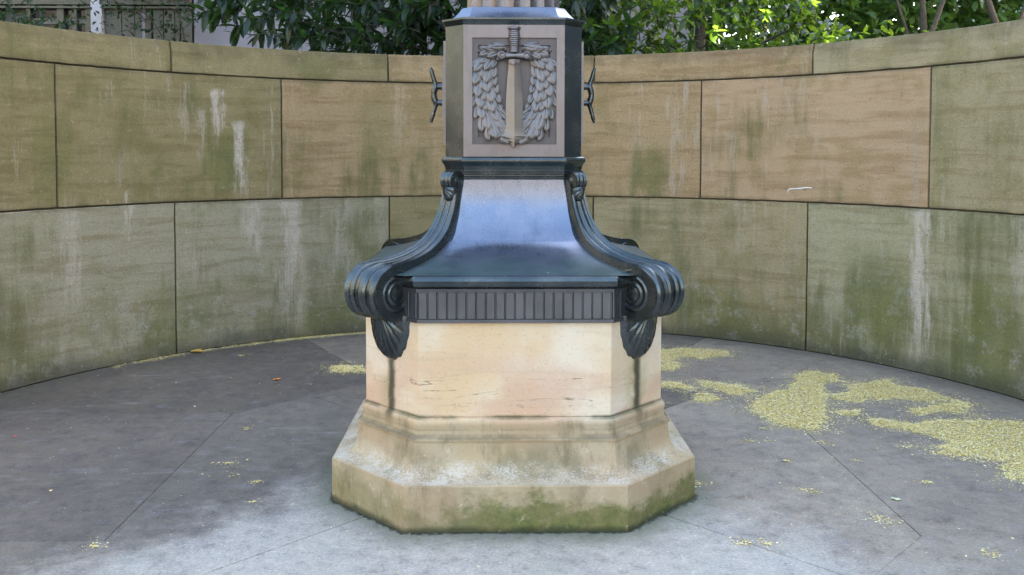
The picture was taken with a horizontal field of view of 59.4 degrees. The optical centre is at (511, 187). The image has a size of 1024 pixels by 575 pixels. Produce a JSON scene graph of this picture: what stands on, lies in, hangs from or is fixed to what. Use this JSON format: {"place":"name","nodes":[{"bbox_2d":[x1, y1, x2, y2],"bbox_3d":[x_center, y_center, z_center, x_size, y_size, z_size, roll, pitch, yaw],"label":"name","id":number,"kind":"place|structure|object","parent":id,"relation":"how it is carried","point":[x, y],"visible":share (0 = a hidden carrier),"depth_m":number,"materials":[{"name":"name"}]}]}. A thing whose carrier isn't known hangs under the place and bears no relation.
{"place":"outdoors","nodes":[
{"label":"outdoors","id":0,"kind":"place"},
{"bbox_2d":[194,0,704,55],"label":"grey building","id":1,"kind":"structure","parent":0,"point":[219,36],"depth_m":13.41,"materials":[{"name":"grey"}]},
{"bbox_2d":[0,332,1023,574],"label":"pavement","id":2,"kind":"structure","parent":0,"point":[103,466],"depth_m":4.32,"materials":[{"name":"grey concrete"}]},
{"bbox_2d":[191,349,203,351],"bbox_3d":[-2.499,1.295,7.124,0.083,0.022,0.084,2,3,33],"label":"fallen leaf","id":3,"kind":"object","parent":2,"relation":"on","point":[197,350],"visible":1,"depth_m":7.14,"materials":[{"name":"yellow plant"}]},
{"bbox_2d":[5,331,991,393],"bbox_3d":[-0.061,1.319,6.836,6.751,0.008,2.638,0,2,-1],"label":"petal drift","id":4,"kind":"object","parent":2,"relation":"on","point":[336,334],"visible":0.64,"depth_m":7.56,"materials":[{"name":"yellow plant"}]},
{"bbox_2d":[0,19,1023,399],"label":"curved wall","id":5,"kind":"structure","parent":2,"relation":"on","point":[862,199],"depth_m":7.04,"materials":[{"name":"stone"}]},
{"bbox_2d":[332,317,694,532],"bbox_3d":[0.002,0.995,4.593,1.670,0.879,1.670,0,2,-1],"label":"stone pedestal","id":6,"kind":"object","parent":2,"relation":"on","point":[512,427],"visible":0.88,"depth_m":3.90,"materials":[{"name":"stone"}]},
{"bbox_2d":[344,0,684,359],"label":"flagpole","id":7,"kind":"object","parent":6,"relation":"on","point":[512,234],"visible":1,"depth_m":4.19,"materials":[{"name":"black metal"}]},
{"bbox_2d":[3,338,1023,574],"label":"petal litter","id":8,"kind":"object","parent":2,"relation":"on","point":[890,393],"visible":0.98,"depth_m":5.53,"materials":[{"name":"yellow plant"}]},
{"bbox_2d":[715,4,934,43],"label":"sky","id":9,"kind":"structure","parent":0,"point":[832,16],"materials":[{"name":"white"}]},
{"label":"ground","id":10,"kind":"structure","parent":0,"visible":0},
{"bbox_2d":[0,0,78,28],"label":"feathery shrub","id":11,"kind":"object","parent":10,"relation":"on","point":[13,14],"visible":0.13,"depth_m":9.96,"materials":[{"name":"green plant"}]},
{"bbox_2d":[0,0,193,42],"bbox_3d":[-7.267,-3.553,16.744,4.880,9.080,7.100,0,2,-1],"label":"fence","id":12,"kind":"object","parent":10,"relation":"on","point":[60,9],"visible":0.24,"depth_m":13.37,"materials":[{"name":"grey metal"}]},
{"bbox_2d":[105,9,121,35],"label":"fence panel","id":13,"kind":"structure","parent":12,"relation":"in","point":[117,23],"depth_m":13.38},
{"bbox_2d":[122,10,134,36],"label":"fence panel","id":14,"kind":"structure","parent":12,"relation":"in","point":[131,19],"depth_m":13.38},
{"bbox_2d":[54,0,208,42],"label":"climbing vine","id":15,"kind":"object","parent":12,"relation":"attached to","point":[167,24],"visible":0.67,"depth_m":12.92,"materials":[{"name":"green plant"}]},
{"bbox_2d":[135,10,141,37],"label":"fence panel","id":16,"kind":"structure","parent":12,"relation":"in","point":[138,34],"depth_m":13.39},
{"bbox_2d":[142,9,145,37],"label":"fence panel","id":17,"kind":"structure","parent":12,"relation":"in","point":[143,24],"depth_m":13.37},
{"bbox_2d":[145,10,152,38],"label":"fence panel","id":18,"kind":"structure","parent":12,"relation":"in","point":[148,35],"depth_m":13.37,"materials":[{"name":"green paint"}]},
{"bbox_2d":[153,9,163,39],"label":"fence panel","id":19,"kind":"structure","parent":12,"relation":"in","point":[157,23],"depth_m":13.37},
{"bbox_2d":[164,9,174,40],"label":"fence panel","id":20,"kind":"structure","parent":12,"relation":"in","point":[168,36],"depth_m":13.38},
{"bbox_2d":[175,10,180,41],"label":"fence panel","id":21,"kind":"structure","parent":12,"relation":"in","point":[178,34],"depth_m":13.38,"materials":[{"name":"green paint"}]},
{"bbox_2d":[181,10,192,42],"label":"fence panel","id":22,"kind":"structure","parent":12,"relation":"in","point":[188,30],"depth_m":13.38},
{"bbox_2d":[188,0,645,55],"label":"laurel tree","id":23,"kind":"object","parent":10,"relation":"on","point":[409,25],"visible":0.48,"depth_m":9.51,"materials":[{"name":"green plant"}]},
{"bbox_2d":[572,0,856,55],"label":"broadleaf tree","id":24,"kind":"object","parent":10,"relation":"on","point":[661,10],"visible":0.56,"depth_m":10.06,"materials":[{"name":"green plant"}]},
{"bbox_2d":[747,12,928,45],"bbox_3d":[4.088,-1.110,11.795,2.260,2.300,2.213,0,2,-1],"label":"dark shrubbery","id":25,"kind":"object","parent":10,"relation":"on","point":[832,29],"visible":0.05,"depth_m":11.44,"materials":[{"name":"green plant"}]},
{"bbox_2d":[705,0,1021,50],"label":"trees","id":26,"kind":"object","parent":10,"relation":"on","point":[833,13],"visible":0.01,"depth_m":21.44,"materials":[{"name":"green plant"}]},
{"bbox_2d":[705,0,1023,50],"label":"garden hedge","id":27,"kind":"object","parent":10,"relation":"on","point":[871,12],"visible":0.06,"depth_m":16.15,"materials":[{"name":"green plant"}]},
{"bbox_2d":[895,0,945,33],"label":"slender tree","id":28,"kind":"object","parent":10,"relation":"on","point":[923,21],"visible":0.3,"depth_m":14.05,"materials":[{"name":"grey plant"}]},
{"bbox_2d":[984,0,1023,23],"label":"slender tree","id":29,"kind":"object","parent":10,"relation":"on","point":[991,11],"visible":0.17,"depth_m":14.35,"materials":[{"name":"grey plant"}]}
]}

